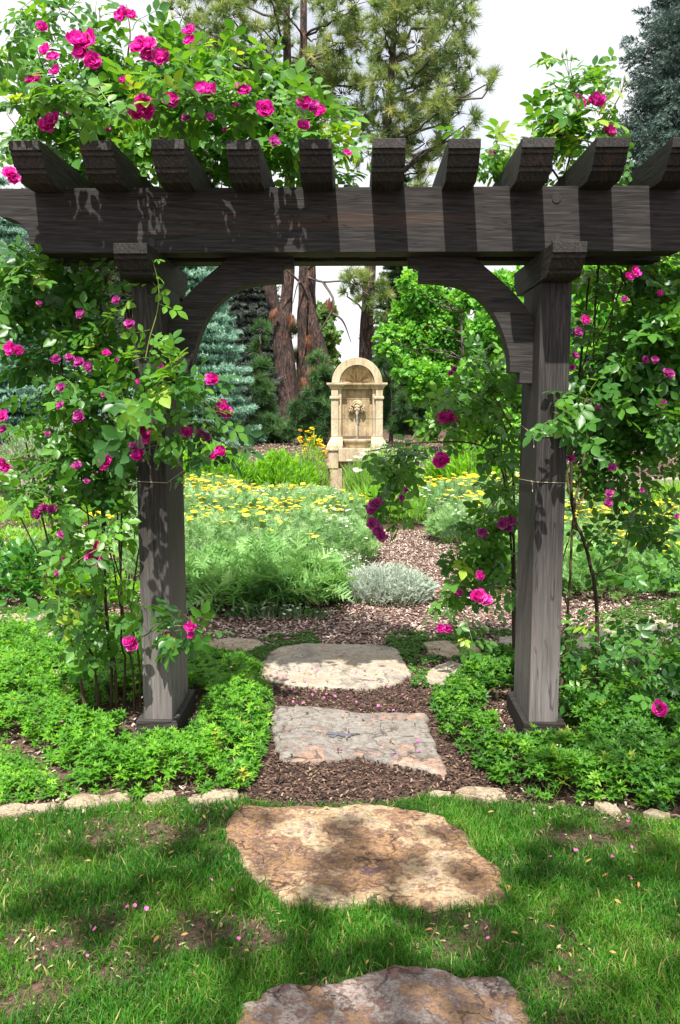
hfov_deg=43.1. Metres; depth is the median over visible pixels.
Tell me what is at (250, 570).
yarrow clump
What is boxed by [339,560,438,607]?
santolina
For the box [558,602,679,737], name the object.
shrub rose
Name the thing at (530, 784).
bark mulch
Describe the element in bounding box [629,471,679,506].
meadow grass
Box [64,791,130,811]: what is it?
edging stone
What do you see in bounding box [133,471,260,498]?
yarrow clump
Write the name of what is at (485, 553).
arching rose
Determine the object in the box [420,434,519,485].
lime perennial
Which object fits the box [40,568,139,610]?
lime perennial
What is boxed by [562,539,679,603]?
fern clump
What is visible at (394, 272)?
tree
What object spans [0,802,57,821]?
edging stone
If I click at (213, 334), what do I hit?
blue spruce
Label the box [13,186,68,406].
dark spruce
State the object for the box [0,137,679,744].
wooden arbour
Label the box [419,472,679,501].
stone wall
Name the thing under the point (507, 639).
flagstone
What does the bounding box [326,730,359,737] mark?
puddle
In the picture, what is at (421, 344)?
leafy tree
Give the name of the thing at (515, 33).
sky
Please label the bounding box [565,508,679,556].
yellow daylily
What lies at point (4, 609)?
creeping thyme
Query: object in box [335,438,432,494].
white yarrow
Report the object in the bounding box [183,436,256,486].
lime perennial
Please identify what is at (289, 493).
yarrow clump
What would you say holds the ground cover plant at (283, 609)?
on the ground at (200, 918)
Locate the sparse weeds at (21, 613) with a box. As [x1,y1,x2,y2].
[0,606,140,636]
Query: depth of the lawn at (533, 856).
2.68 m
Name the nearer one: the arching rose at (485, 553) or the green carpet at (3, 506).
the arching rose at (485, 553)
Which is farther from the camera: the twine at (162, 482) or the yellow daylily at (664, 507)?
the yellow daylily at (664, 507)
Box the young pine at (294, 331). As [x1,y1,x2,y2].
[264,319,296,411]
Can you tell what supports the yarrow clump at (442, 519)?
on the ground at (200, 918)
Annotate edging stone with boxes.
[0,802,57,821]
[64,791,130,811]
[142,790,175,806]
[187,788,238,806]
[429,790,450,799]
[455,786,505,803]
[594,801,620,816]
[643,808,669,822]
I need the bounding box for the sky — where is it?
[0,0,670,367]
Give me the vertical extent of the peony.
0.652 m
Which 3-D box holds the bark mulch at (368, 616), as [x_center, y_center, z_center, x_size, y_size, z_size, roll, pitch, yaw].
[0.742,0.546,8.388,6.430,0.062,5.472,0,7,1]
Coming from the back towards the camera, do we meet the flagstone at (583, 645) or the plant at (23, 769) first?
the flagstone at (583, 645)
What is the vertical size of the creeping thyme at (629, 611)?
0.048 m
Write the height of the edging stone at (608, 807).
0.083 m
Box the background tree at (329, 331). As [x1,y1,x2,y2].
[312,300,343,380]
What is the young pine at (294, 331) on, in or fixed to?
on the ground at (200, 918)
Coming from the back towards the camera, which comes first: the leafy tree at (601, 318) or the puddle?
the leafy tree at (601, 318)
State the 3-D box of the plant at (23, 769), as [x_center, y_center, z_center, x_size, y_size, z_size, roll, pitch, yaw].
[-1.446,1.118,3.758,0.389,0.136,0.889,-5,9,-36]
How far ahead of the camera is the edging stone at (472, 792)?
3.49 m
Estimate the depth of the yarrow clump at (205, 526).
7.98 m
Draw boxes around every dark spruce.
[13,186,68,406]
[32,267,133,427]
[179,149,276,411]
[202,286,294,426]
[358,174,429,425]
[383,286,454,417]
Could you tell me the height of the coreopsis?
1.244 m
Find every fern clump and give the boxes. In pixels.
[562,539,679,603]
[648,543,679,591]
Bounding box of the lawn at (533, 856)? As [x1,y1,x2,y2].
[0,792,679,1023]
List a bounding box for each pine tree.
[143,0,307,419]
[258,0,387,400]
[335,0,505,360]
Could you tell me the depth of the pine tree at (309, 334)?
28.78 m
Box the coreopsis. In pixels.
[291,427,335,485]
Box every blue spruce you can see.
[0,175,104,443]
[126,156,267,446]
[570,0,679,361]
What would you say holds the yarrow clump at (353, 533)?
on the ground at (200, 918)
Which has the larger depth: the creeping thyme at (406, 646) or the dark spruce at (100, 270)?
the dark spruce at (100, 270)
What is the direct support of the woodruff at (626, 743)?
on the ground at (200, 918)
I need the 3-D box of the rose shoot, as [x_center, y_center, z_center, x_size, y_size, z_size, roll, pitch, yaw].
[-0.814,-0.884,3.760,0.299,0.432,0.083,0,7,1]
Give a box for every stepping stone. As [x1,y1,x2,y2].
[225,803,507,914]
[237,965,530,1023]
[259,643,413,690]
[270,706,446,777]
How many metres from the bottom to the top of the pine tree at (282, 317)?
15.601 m
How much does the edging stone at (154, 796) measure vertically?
0.089 m
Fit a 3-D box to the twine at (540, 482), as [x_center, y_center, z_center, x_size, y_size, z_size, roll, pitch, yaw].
[0.970,-0.138,4.148,0.147,0.052,0.408,0,7,1]
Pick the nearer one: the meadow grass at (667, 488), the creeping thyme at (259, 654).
the creeping thyme at (259, 654)
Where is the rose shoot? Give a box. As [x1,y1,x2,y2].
[120,259,187,359]
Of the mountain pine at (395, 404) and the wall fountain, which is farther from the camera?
the mountain pine at (395, 404)
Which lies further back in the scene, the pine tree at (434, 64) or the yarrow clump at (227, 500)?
the pine tree at (434, 64)
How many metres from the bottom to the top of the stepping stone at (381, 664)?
0.084 m
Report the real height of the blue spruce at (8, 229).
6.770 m
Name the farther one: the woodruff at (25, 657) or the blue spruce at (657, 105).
the blue spruce at (657, 105)
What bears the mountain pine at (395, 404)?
on the ground at (200, 918)
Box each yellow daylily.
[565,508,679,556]
[575,498,679,524]
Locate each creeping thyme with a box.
[0,604,141,643]
[242,630,320,672]
[383,628,575,688]
[567,597,679,653]
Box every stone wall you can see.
[0,470,326,505]
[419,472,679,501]
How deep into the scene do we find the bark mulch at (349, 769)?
3.74 m
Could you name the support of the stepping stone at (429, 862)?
on the ground at (200, 918)
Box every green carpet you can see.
[0,494,137,528]
[0,524,129,554]
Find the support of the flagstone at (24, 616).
on the ground at (200, 918)
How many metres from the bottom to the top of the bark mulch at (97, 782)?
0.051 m
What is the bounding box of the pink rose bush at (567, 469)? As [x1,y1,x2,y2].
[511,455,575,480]
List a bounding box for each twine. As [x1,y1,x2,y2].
[136,470,183,490]
[520,479,559,491]
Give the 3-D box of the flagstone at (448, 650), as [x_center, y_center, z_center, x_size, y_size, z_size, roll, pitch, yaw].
[0.724,0.918,5.614,0.359,0.081,0.349,-2,7,-17]
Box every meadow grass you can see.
[347,478,444,526]
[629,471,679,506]
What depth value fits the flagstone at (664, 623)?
6.16 m
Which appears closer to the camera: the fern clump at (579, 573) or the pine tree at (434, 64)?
the fern clump at (579, 573)
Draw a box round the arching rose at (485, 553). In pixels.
[361,334,521,670]
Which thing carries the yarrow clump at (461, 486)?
on the ground at (200, 918)
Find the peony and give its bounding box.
[0,536,125,605]
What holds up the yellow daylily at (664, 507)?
on the ground at (200, 918)
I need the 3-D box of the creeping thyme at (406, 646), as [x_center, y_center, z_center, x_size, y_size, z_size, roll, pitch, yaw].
[0.937,0.904,5.465,1.333,0.046,1.248,0,7,1]
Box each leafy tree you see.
[371,266,523,448]
[569,253,679,445]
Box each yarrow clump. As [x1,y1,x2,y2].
[89,481,288,537]
[106,503,339,575]
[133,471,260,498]
[185,526,357,616]
[247,481,372,522]
[263,501,386,567]
[389,471,609,524]
[419,490,585,544]
[455,524,609,587]
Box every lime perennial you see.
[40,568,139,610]
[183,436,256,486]
[244,445,323,487]
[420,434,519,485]
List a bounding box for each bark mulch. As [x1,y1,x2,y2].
[0,517,123,613]
[0,656,255,815]
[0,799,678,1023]
[3,439,677,465]
[5,529,679,648]
[171,644,595,816]
[432,643,679,821]
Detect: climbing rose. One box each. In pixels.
[0,0,371,714]
[433,47,679,711]
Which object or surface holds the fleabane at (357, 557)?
on the ground at (200, 918)
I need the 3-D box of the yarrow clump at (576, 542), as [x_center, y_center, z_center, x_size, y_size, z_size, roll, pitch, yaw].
[1.763,0.341,7.820,1.461,0.635,1.575,0,7,1]
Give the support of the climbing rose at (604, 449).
on the ground at (200, 918)
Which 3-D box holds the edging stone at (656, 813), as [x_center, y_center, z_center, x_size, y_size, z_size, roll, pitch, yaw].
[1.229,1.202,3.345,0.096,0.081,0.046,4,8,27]
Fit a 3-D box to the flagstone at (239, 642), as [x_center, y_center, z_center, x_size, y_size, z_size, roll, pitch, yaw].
[-0.738,0.914,5.647,0.499,0.080,0.393,-3,8,-24]
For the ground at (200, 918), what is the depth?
3.50 m
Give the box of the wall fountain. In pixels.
[326,357,387,492]
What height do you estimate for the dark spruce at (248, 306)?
9.945 m
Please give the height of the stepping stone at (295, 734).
0.085 m
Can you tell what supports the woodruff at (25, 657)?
on the ground at (200, 918)
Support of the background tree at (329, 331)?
on the ground at (200, 918)
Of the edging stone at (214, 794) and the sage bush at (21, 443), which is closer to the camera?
the edging stone at (214, 794)
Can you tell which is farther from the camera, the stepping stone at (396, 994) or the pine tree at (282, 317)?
the pine tree at (282, 317)
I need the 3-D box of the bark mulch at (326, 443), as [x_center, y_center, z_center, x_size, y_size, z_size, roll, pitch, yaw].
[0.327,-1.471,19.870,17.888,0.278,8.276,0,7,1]
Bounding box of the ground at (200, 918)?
[0,422,679,1023]
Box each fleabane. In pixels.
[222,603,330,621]
[320,547,375,575]
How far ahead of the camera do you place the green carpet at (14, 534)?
9.89 m
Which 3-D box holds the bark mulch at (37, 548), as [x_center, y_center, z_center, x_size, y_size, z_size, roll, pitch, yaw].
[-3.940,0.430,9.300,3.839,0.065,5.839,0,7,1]
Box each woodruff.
[0,619,276,797]
[427,642,679,811]
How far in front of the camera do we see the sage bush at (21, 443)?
14.96 m
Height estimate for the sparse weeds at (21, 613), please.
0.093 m
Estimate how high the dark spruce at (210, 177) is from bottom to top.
11.446 m
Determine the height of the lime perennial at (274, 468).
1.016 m
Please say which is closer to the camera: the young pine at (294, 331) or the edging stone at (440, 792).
the edging stone at (440, 792)
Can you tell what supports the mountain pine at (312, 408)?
on the ground at (200, 918)
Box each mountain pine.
[240,317,293,443]
[270,346,338,444]
[370,353,421,445]
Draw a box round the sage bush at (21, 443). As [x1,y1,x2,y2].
[0,420,92,468]
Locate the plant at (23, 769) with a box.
[0,741,81,803]
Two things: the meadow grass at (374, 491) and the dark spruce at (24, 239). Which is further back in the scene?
the dark spruce at (24, 239)
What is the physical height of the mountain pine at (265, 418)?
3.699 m
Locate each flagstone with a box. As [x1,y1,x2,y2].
[0,611,59,622]
[203,638,263,659]
[423,640,480,659]
[426,660,462,688]
[498,636,511,645]
[576,629,641,652]
[642,620,678,634]
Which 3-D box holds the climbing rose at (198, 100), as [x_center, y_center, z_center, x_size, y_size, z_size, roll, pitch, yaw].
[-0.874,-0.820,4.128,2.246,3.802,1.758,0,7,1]

